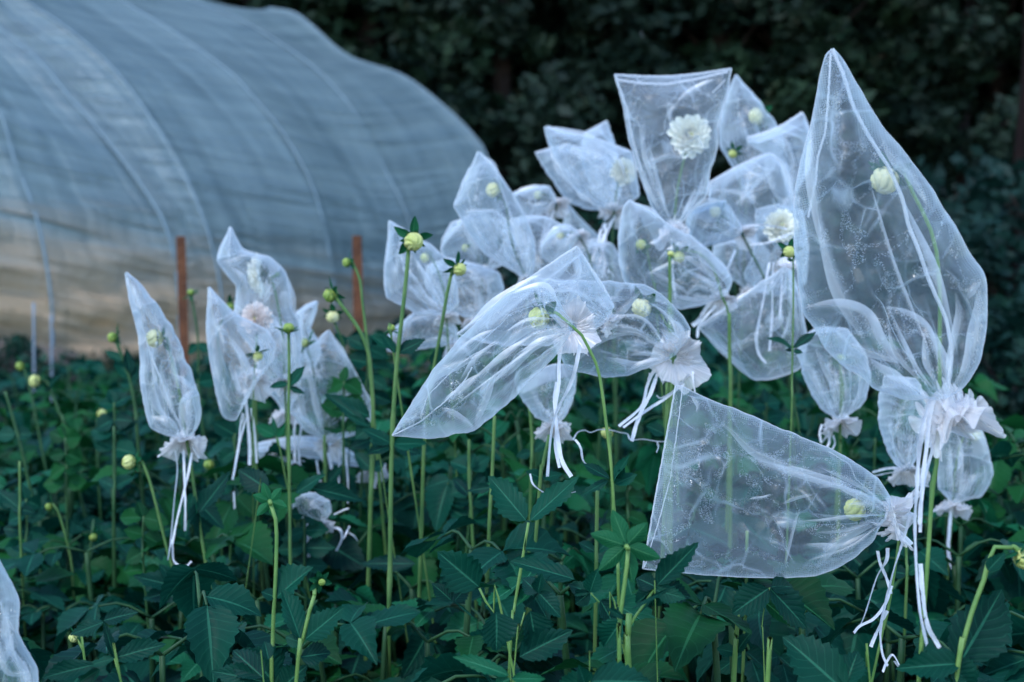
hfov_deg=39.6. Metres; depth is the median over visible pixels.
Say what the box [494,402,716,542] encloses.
dahlia bush
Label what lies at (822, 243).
shrub
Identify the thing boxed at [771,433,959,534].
dahlia bush
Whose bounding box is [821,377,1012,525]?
dahlia bush
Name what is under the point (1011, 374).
shrub
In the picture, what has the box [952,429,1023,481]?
dahlia bush
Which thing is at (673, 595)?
dahlia plant
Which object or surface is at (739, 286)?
tree
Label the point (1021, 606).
dahlia bush
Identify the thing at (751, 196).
organza bag
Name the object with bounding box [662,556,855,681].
dahlia bush
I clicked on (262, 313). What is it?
dahlia plant
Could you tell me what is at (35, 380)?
dahlia plant
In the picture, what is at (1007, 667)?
dahlia bush
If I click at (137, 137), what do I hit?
greenhouse
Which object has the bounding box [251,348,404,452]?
dahlia bush
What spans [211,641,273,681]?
dahlia plant
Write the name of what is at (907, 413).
dahlia bush
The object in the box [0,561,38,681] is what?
organza bag
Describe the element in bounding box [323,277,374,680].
dahlia plant
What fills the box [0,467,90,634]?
dahlia bush
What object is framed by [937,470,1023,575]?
dahlia bush
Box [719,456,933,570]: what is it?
dahlia bush
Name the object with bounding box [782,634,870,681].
dahlia plant
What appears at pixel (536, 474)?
dahlia plant
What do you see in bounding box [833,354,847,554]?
dahlia plant
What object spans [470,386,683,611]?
dahlia bush
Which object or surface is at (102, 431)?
dahlia plant
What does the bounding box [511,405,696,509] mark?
dahlia bush
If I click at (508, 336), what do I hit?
dahlia bush
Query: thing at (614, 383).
dahlia plant
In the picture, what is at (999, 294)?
shrub
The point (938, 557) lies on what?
dahlia bush
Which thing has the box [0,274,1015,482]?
ground
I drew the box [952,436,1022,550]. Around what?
dahlia bush
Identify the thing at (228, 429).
dahlia plant
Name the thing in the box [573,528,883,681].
dahlia bush
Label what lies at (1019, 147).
tree
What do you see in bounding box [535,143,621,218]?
organza bag
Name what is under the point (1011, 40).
tree
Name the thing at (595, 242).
organza bag
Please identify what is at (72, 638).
dahlia plant
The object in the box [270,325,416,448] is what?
dahlia bush
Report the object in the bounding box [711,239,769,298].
organza bag
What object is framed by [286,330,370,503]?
organza bag
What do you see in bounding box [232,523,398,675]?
dahlia bush
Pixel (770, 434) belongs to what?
dahlia plant
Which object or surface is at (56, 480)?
dahlia plant
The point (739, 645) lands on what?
dahlia plant
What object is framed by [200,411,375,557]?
dahlia bush
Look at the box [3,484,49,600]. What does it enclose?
dahlia plant
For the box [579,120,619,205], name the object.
organza bag
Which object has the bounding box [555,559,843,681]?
dahlia bush
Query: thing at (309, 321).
organza bag
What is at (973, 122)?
tree
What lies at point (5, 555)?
dahlia bush
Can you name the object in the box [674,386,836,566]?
dahlia bush
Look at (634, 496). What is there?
dahlia plant
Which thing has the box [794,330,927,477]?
dahlia bush
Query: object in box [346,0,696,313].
tree
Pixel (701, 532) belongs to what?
dahlia bush
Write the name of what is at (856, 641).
dahlia bush
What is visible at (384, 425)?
dahlia bush
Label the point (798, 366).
dahlia bush
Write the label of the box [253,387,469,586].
dahlia bush
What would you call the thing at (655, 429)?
dahlia plant
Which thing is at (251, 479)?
dahlia plant
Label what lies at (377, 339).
dahlia plant
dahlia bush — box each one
[0,357,105,477]
[0,359,111,476]
[0,366,112,516]
[0,388,101,523]
[0,395,34,492]
[0,410,35,478]
[0,410,77,510]
[0,426,105,600]
[0,444,89,516]
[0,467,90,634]
[0,471,153,657]
[0,508,128,660]
[0,521,45,632]
[0,522,344,681]
[0,533,176,667]
[0,566,145,663]
[0,576,74,635]
[0,595,318,681]
[0,627,305,681]
[0,633,53,681]
[2,648,51,681]
[4,486,154,578]
[5,603,156,681]
[10,384,163,516]
[11,497,169,653]
[12,450,222,655]
[16,406,204,522]
[38,547,283,668]
[41,474,214,620]
[46,372,165,465]
[51,459,273,670]
[78,477,224,630]
[78,670,140,681]
[82,372,235,475]
[82,385,178,491]
[89,364,193,494]
[98,470,241,621]
[100,392,267,492]
[113,587,577,681]
[122,429,266,562]
[140,455,484,681]
[147,419,320,535]
[150,511,381,681]
[152,570,525,681]
[157,395,272,489]
[159,515,570,681]
[162,442,500,674]
[168,643,202,676]
[170,369,271,438]
[174,417,447,661]
[176,396,303,492]
[176,410,328,566]
[178,465,395,585]
[193,353,303,439]
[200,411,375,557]
[215,451,376,585]
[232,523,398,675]
[248,361,406,452]
[248,484,406,678]
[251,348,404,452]
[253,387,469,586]
[266,600,524,681]
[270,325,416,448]
[282,377,397,453]
[284,522,578,678]
[291,393,463,517]
[300,414,509,569]
[302,348,406,388]
[302,387,395,484]
[306,438,511,653]
[306,654,379,681]
[320,426,459,587]
[322,329,526,444]
[334,406,541,623]
[369,406,607,623]
[378,377,488,473]
[379,413,616,660]
[385,354,462,420]
[386,369,527,532]
[391,468,688,681]
[397,350,513,442]
[399,329,512,392]
[410,371,571,605]
[410,645,779,681]
[414,324,518,442]
[433,361,526,441]
[439,595,725,681]
[441,494,660,663]
[448,375,560,527]
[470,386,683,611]
[471,331,572,410]
[471,347,688,525]
[476,559,817,681]
[479,406,723,562]
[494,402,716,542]
[499,352,624,525]
[499,384,659,519]
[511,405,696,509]
[514,476,740,630]
[518,344,611,410]
[520,354,648,521]
[525,400,726,567]
[528,345,716,509]
[541,551,854,681]
[546,500,821,654]
[547,491,778,658]
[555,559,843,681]
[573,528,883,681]
[579,372,642,397]
[580,346,688,410]
[583,388,736,506]
[585,495,873,631]
[603,347,703,386]
[609,332,727,482]
[612,368,751,481]
[619,370,740,500]
[653,502,924,681]
[660,428,830,554]
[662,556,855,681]
[673,370,751,489]
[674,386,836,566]
[678,390,838,552]
[681,399,781,481]
[684,364,806,442]
[696,348,838,490]
[696,598,998,681]
[702,345,817,400]
[704,376,897,540]
[704,549,1023,681]
[705,458,951,642]
[714,449,877,559]
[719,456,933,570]
[724,355,817,428]
[740,349,866,478]
[744,368,874,552]
[756,608,1023,681]
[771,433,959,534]
[782,431,1020,675]
[791,461,956,595]
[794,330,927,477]
[799,402,1002,603]
[802,335,908,438]
[818,507,986,611]
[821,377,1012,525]
[825,399,918,511]
[833,526,1023,681]
[838,530,1023,681]
[859,368,1023,554]
[875,534,1017,657]
[884,511,1023,681]
[911,500,1023,678]
[912,414,1023,596]
[913,424,1003,507]
[920,440,1023,603]
[924,525,1023,681]
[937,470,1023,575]
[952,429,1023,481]
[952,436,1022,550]
[978,645,1023,671]
[1017,597,1023,611]
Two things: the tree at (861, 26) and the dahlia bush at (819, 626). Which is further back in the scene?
the tree at (861, 26)
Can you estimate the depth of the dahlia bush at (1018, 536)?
2.04 m
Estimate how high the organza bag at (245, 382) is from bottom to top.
0.386 m
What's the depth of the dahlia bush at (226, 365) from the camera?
6.08 m
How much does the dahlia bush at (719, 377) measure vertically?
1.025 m
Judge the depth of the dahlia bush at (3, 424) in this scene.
4.80 m
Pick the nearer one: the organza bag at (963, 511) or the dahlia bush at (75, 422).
the organza bag at (963, 511)
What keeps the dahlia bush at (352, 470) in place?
on the ground
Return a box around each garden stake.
[176,236,190,434]
[352,235,364,397]
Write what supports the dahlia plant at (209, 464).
on the ground
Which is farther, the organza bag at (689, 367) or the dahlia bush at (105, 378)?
the dahlia bush at (105, 378)
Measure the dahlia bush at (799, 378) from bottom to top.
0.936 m
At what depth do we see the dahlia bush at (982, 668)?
1.51 m
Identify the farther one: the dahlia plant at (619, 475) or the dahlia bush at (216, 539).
the dahlia bush at (216, 539)
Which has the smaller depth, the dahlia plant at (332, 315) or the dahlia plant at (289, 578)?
the dahlia plant at (289, 578)
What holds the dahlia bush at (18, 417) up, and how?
on the ground
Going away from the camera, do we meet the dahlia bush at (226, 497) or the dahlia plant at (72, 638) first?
the dahlia plant at (72, 638)
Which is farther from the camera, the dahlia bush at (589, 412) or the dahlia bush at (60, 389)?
the dahlia bush at (60, 389)
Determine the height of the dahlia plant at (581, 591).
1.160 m
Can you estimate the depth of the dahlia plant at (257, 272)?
2.29 m
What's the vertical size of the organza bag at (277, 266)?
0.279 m
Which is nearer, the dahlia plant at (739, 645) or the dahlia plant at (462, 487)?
the dahlia plant at (739, 645)
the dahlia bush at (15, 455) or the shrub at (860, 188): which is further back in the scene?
the shrub at (860, 188)
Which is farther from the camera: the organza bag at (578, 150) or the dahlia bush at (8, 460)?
the dahlia bush at (8, 460)
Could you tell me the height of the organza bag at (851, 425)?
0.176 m
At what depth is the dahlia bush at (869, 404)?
4.31 m
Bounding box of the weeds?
[0,333,960,553]
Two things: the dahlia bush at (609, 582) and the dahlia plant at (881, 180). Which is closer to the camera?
the dahlia plant at (881, 180)
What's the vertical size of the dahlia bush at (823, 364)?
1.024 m
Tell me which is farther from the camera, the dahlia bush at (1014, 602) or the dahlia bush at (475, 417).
the dahlia bush at (475, 417)
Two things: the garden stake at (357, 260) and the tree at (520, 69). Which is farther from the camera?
the tree at (520, 69)
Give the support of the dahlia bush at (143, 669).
on the ground
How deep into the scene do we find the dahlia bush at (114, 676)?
1.44 m
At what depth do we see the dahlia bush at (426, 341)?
6.16 m
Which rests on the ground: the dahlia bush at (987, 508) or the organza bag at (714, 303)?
the dahlia bush at (987, 508)
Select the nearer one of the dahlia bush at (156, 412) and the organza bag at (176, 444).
the organza bag at (176, 444)
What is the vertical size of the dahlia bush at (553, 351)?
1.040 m
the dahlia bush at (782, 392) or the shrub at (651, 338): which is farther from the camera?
the shrub at (651, 338)
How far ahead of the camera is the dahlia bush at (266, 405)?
4.61 m
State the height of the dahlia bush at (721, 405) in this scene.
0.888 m
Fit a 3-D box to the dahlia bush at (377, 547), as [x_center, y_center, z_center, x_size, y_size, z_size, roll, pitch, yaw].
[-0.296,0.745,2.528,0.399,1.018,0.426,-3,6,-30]
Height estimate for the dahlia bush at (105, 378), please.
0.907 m
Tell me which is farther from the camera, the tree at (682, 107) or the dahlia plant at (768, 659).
the tree at (682, 107)
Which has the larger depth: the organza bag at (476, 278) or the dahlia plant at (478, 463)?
the organza bag at (476, 278)
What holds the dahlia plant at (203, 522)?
on the ground
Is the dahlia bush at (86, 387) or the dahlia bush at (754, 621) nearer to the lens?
the dahlia bush at (754, 621)
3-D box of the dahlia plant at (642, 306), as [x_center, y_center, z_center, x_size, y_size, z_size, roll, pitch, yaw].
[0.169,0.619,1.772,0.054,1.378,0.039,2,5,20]
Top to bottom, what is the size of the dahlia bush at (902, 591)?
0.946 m
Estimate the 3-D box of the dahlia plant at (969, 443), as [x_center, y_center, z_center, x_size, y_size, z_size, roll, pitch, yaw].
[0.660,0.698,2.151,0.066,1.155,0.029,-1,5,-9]
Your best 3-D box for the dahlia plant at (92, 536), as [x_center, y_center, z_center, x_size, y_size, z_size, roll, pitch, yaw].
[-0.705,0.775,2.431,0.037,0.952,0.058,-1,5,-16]
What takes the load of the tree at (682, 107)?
on the ground
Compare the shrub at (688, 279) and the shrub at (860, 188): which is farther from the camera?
the shrub at (860, 188)
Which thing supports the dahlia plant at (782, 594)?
on the ground
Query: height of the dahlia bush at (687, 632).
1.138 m
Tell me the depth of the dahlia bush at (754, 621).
1.58 m
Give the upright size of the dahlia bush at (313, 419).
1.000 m
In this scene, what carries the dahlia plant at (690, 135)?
on the ground
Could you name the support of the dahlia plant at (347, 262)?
on the ground
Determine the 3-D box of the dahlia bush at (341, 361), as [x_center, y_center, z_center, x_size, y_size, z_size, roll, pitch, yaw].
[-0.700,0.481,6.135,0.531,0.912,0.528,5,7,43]
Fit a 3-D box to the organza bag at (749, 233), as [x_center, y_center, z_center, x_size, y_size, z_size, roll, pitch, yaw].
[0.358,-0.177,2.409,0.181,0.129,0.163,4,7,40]
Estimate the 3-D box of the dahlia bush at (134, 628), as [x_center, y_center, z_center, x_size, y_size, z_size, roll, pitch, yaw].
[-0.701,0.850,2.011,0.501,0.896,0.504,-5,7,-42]
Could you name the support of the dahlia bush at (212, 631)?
on the ground
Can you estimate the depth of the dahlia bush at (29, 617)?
2.17 m
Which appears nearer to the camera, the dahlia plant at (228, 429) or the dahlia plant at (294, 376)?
the dahlia plant at (294, 376)
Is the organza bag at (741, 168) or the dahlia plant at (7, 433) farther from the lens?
the dahlia plant at (7, 433)
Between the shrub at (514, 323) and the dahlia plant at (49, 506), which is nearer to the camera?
the dahlia plant at (49, 506)
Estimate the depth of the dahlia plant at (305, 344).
2.38 m
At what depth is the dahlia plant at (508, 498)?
1.42 m
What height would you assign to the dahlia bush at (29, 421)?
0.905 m
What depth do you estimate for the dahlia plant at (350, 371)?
2.42 m
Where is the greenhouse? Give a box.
[0,0,508,380]
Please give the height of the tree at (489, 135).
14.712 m
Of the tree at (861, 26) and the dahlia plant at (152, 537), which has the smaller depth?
the dahlia plant at (152, 537)
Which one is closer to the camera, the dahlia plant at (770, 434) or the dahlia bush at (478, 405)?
the dahlia plant at (770, 434)
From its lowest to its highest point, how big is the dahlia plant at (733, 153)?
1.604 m
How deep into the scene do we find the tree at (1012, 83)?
22.81 m
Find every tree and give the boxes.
[211,0,516,169]
[221,0,386,45]
[250,0,558,230]
[342,1,419,60]
[346,0,580,108]
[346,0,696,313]
[464,0,791,307]
[520,0,842,301]
[527,0,657,295]
[551,0,833,300]
[637,0,1000,318]
[647,33,753,293]
[652,6,836,269]
[803,0,1023,315]
[817,0,1023,298]
[839,0,1019,250]
[943,0,1023,293]
[956,0,1021,102]
[1003,24,1023,311]
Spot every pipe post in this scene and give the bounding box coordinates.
[32,303,34,391]
[50,315,52,401]
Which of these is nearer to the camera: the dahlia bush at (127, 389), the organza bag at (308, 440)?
the organza bag at (308, 440)
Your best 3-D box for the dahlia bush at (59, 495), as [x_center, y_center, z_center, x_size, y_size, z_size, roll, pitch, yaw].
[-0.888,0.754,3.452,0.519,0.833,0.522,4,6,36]
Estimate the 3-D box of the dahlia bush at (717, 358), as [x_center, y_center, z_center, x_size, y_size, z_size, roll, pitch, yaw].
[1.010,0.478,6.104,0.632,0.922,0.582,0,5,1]
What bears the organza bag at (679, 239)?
hanging from the dahlia plant at (690, 135)
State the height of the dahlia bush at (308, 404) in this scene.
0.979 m
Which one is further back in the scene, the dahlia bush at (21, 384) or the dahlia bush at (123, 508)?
the dahlia bush at (21, 384)
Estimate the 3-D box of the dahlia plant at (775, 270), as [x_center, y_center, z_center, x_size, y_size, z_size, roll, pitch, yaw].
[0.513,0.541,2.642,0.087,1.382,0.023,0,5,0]
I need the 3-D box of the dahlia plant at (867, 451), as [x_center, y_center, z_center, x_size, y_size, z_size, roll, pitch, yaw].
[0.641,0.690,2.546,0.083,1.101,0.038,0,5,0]
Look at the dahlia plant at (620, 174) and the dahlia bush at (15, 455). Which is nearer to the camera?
the dahlia plant at (620, 174)
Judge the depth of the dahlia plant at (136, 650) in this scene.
1.18 m
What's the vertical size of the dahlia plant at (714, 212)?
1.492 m
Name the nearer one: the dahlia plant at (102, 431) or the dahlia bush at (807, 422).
the dahlia plant at (102, 431)
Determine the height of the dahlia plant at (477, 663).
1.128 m
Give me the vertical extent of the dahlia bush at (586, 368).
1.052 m
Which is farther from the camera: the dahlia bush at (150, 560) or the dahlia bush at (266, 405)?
the dahlia bush at (266, 405)
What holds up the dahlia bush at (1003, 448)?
on the ground
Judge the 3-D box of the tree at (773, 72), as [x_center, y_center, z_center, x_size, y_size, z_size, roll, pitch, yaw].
[4.665,-6.677,25.391,5.503,12.596,5.339,0,5,0]
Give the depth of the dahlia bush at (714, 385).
4.42 m
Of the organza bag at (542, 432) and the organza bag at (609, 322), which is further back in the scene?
the organza bag at (542, 432)
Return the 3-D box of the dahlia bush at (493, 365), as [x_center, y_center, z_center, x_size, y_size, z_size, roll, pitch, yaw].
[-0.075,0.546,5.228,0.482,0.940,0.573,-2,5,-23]
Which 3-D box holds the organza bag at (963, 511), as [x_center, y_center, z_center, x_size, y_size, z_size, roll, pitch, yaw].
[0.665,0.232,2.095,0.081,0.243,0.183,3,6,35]
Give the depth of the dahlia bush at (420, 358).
5.04 m
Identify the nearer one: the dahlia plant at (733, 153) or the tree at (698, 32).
the dahlia plant at (733, 153)
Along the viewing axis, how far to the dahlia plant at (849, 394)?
2.30 m
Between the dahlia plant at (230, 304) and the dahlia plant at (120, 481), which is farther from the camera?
the dahlia plant at (230, 304)
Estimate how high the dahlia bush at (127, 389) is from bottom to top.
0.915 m
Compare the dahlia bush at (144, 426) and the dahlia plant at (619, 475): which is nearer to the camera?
the dahlia plant at (619, 475)
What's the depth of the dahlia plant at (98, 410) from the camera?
3.00 m
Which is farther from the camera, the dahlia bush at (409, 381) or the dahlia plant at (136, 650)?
the dahlia bush at (409, 381)
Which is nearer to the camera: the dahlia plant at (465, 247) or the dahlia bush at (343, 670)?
the dahlia bush at (343, 670)
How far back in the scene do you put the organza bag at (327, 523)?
2.13 m
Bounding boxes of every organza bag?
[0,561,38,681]
[125,272,207,564]
[206,287,275,531]
[217,226,301,398]
[251,436,388,487]
[257,317,302,426]
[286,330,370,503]
[292,492,357,556]
[295,300,322,378]
[384,220,460,325]
[386,309,470,360]
[392,282,600,492]
[425,257,503,328]
[440,209,516,286]
[454,151,538,291]
[457,246,624,346]
[502,215,572,293]
[512,185,571,252]
[516,364,576,443]
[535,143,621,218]
[539,224,590,264]
[543,279,710,452]
[544,126,639,267]
[563,204,606,288]
[573,229,625,311]
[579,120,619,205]
[614,68,731,295]
[618,199,737,337]
[642,385,919,672]
[685,198,793,273]
[699,257,806,380]
[701,153,796,262]
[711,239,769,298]
[719,74,784,204]
[743,203,808,300]
[746,112,812,205]
[794,48,1005,648]
[796,326,870,448]
[871,375,930,486]
[933,430,992,568]
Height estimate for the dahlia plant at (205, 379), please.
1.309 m
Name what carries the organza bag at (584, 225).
hanging from the dahlia plant at (536, 193)
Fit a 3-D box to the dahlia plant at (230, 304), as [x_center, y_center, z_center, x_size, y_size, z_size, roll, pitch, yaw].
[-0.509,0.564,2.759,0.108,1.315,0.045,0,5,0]
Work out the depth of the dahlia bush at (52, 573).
2.27 m
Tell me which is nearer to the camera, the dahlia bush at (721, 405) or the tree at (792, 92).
the dahlia bush at (721, 405)
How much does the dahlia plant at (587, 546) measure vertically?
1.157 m
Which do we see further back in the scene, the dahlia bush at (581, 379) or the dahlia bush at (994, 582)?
the dahlia bush at (581, 379)
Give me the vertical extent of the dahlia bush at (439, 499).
1.096 m
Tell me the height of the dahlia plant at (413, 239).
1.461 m
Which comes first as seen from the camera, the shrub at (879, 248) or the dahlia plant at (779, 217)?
the dahlia plant at (779, 217)
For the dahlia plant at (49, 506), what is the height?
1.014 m
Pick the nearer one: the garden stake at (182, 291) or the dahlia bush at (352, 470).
the dahlia bush at (352, 470)
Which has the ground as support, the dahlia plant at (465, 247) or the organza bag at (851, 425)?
the dahlia plant at (465, 247)
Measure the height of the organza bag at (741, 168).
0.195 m
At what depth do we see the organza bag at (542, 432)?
1.93 m
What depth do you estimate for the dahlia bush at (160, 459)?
3.71 m
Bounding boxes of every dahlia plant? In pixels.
[0,391,50,566]
[0,461,34,637]
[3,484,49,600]
[15,355,55,514]
[29,366,102,589]
[43,423,86,603]
[43,607,165,681]
[45,495,80,659]
[68,627,85,659]
[81,519,102,557]
[90,403,106,591]
[91,389,138,586]
[98,426,134,587]
[105,325,155,625]
[120,501,168,628]
[122,451,175,604]
[133,564,170,602]
[146,323,223,588]
[182,289,213,485]
[197,466,363,621]
[204,452,223,555]
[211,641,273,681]
[212,419,253,560]
[214,295,234,446]
[240,301,273,624]
[243,482,312,681]
[245,345,268,595]
[247,252,287,468]
[255,400,262,623]
[256,417,310,598]
[270,323,304,633]
[278,498,333,615]
[281,571,343,681]
[301,329,327,498]
[311,435,341,567]
[320,366,367,650]
[322,303,391,653]
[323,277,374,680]
[324,393,420,642]
[342,253,396,661]
[347,332,391,573]
[347,366,351,526]
[354,443,384,672]
[362,216,432,678]
[370,323,436,642]
[417,251,466,597]
[420,249,461,540]
[432,550,514,681]
[449,453,493,553]
[453,439,484,617]
[453,641,544,681]
[462,211,507,569]
[467,415,495,617]
[480,573,572,681]
[486,181,536,501]
[488,476,577,677]
[510,556,624,657]
[512,435,537,522]
[516,408,552,614]
[523,435,561,664]
[528,290,636,657]
[534,189,575,638]
[556,231,610,492]
[559,650,650,681]
[579,490,608,674]
[590,510,675,662]
[594,157,637,503]
[596,601,650,667]
[598,420,622,659]
[599,465,653,541]
[610,243,617,466]
[631,578,685,625]
[632,286,674,618]
[635,239,664,427]
[635,542,698,681]
[646,383,680,610]
[664,242,731,557]
[666,251,674,552]
[667,114,710,521]
[668,256,672,553]
[710,199,812,518]
[717,615,750,681]
[726,141,743,386]
[727,313,732,556]
[732,101,772,542]
[732,531,764,681]
[732,573,806,681]
[746,388,785,511]
[763,208,798,553]
[765,636,771,681]
[766,238,816,563]
[771,260,800,554]
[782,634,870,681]
[823,372,860,516]
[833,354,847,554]
[844,487,899,681]
[852,423,892,503]
[868,151,941,681]
[895,534,931,662]
[896,544,1023,681]
[944,432,978,615]
[961,498,1005,591]
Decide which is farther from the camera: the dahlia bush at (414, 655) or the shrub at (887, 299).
the shrub at (887, 299)
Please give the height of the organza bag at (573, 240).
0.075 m
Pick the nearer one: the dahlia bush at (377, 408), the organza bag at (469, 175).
the organza bag at (469, 175)
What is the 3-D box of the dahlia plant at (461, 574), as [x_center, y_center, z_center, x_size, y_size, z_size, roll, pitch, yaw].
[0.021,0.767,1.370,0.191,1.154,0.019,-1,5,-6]
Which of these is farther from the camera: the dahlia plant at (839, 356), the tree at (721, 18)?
the tree at (721, 18)
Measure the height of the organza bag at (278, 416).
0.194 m
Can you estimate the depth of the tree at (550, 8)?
23.86 m
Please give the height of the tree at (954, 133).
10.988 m
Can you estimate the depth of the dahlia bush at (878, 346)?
6.10 m
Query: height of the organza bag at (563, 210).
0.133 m
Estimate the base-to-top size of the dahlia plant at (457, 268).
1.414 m
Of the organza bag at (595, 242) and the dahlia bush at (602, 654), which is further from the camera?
the organza bag at (595, 242)
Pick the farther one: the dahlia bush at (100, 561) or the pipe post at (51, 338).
the pipe post at (51, 338)
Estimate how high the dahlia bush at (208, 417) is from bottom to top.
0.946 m
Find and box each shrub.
[390,313,550,392]
[454,245,659,379]
[478,191,696,346]
[569,304,706,404]
[617,234,795,354]
[673,289,881,426]
[686,187,893,357]
[742,250,974,422]
[769,204,1018,391]
[807,146,1023,365]
[861,328,1023,484]
[885,250,1023,443]
[940,156,1023,391]
[951,331,1023,482]
[956,289,1022,391]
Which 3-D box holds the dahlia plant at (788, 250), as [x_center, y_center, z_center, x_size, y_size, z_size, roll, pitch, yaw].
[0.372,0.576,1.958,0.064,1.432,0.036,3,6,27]
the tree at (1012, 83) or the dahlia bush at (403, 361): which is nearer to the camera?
the dahlia bush at (403, 361)
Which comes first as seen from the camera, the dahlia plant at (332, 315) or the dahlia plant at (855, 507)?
the dahlia plant at (855, 507)
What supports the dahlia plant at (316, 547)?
on the ground
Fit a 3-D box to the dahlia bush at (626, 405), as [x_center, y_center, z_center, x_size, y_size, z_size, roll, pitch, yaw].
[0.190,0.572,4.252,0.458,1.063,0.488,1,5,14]
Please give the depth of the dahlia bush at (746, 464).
2.96 m
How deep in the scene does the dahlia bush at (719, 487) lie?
3.13 m
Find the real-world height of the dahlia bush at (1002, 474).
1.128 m
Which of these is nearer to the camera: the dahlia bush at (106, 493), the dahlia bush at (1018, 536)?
the dahlia bush at (1018, 536)
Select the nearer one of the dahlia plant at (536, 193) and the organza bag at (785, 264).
the organza bag at (785, 264)
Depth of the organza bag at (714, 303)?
2.19 m
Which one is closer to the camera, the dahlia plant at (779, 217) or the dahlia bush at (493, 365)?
the dahlia plant at (779, 217)
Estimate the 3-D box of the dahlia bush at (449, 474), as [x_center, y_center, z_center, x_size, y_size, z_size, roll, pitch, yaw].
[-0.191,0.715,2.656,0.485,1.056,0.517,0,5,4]
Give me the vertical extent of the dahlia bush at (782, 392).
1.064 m
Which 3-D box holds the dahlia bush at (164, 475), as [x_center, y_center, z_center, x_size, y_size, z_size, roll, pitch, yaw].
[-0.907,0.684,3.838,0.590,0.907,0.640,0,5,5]
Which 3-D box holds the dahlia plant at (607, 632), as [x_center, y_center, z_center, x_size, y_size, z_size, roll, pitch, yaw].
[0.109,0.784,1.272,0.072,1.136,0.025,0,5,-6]
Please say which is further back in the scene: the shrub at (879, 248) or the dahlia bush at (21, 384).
the shrub at (879, 248)
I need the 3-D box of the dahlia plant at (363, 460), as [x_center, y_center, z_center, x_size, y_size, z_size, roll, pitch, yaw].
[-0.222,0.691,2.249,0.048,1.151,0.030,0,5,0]
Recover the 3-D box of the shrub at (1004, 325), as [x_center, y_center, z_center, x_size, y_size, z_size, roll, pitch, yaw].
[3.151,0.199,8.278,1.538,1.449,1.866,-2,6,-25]
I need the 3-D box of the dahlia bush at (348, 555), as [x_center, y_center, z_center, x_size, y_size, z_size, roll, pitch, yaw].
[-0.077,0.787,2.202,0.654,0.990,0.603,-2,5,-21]
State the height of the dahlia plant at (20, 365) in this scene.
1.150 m
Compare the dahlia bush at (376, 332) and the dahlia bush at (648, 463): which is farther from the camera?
the dahlia bush at (376, 332)
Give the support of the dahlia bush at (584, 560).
on the ground
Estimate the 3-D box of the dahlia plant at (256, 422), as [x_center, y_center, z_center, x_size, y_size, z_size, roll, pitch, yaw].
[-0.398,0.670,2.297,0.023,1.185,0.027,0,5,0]
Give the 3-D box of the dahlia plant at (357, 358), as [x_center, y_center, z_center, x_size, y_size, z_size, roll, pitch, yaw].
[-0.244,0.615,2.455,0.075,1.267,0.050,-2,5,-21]
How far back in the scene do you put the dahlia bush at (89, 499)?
3.04 m
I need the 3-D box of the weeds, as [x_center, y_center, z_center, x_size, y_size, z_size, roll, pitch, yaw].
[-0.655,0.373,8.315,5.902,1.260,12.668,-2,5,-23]
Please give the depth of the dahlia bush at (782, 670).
1.61 m
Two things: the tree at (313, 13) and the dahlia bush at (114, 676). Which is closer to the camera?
the dahlia bush at (114, 676)
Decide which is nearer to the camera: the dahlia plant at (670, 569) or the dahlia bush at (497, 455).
the dahlia plant at (670, 569)
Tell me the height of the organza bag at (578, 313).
0.224 m
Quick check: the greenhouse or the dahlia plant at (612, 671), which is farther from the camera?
the greenhouse
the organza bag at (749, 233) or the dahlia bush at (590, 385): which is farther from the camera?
the dahlia bush at (590, 385)
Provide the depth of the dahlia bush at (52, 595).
2.19 m
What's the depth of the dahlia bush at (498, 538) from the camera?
2.31 m
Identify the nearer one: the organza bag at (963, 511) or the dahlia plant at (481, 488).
the dahlia plant at (481, 488)
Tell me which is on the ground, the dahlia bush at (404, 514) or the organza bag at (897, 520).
the dahlia bush at (404, 514)
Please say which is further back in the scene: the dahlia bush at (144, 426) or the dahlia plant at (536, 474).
the dahlia bush at (144, 426)
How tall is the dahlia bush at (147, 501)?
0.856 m
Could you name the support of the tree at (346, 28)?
on the ground
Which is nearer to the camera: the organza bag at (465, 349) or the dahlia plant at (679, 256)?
the dahlia plant at (679, 256)
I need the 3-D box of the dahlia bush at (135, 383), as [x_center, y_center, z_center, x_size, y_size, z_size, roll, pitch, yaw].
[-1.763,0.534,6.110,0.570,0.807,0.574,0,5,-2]
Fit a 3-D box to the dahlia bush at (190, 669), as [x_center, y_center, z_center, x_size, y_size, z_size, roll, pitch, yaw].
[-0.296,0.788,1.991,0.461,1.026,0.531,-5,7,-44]
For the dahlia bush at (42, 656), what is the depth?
1.66 m
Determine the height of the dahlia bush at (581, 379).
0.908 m
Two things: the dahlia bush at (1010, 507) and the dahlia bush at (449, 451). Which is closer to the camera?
the dahlia bush at (1010, 507)
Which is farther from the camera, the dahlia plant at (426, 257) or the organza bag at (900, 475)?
the dahlia plant at (426, 257)
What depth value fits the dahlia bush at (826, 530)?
2.38 m
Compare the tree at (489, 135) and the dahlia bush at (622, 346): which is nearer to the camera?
the dahlia bush at (622, 346)
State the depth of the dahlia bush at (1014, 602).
2.20 m
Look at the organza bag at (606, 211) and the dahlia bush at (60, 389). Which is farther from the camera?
the dahlia bush at (60, 389)
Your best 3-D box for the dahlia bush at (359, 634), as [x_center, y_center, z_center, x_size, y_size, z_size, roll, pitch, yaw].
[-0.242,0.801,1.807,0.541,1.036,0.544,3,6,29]
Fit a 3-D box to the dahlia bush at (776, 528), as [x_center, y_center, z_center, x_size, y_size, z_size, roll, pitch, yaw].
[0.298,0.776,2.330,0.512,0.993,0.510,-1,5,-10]
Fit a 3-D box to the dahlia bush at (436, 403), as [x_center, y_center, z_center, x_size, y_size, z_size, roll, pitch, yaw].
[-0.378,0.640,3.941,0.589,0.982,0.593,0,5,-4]
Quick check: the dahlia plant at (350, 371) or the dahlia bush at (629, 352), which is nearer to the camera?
the dahlia plant at (350, 371)

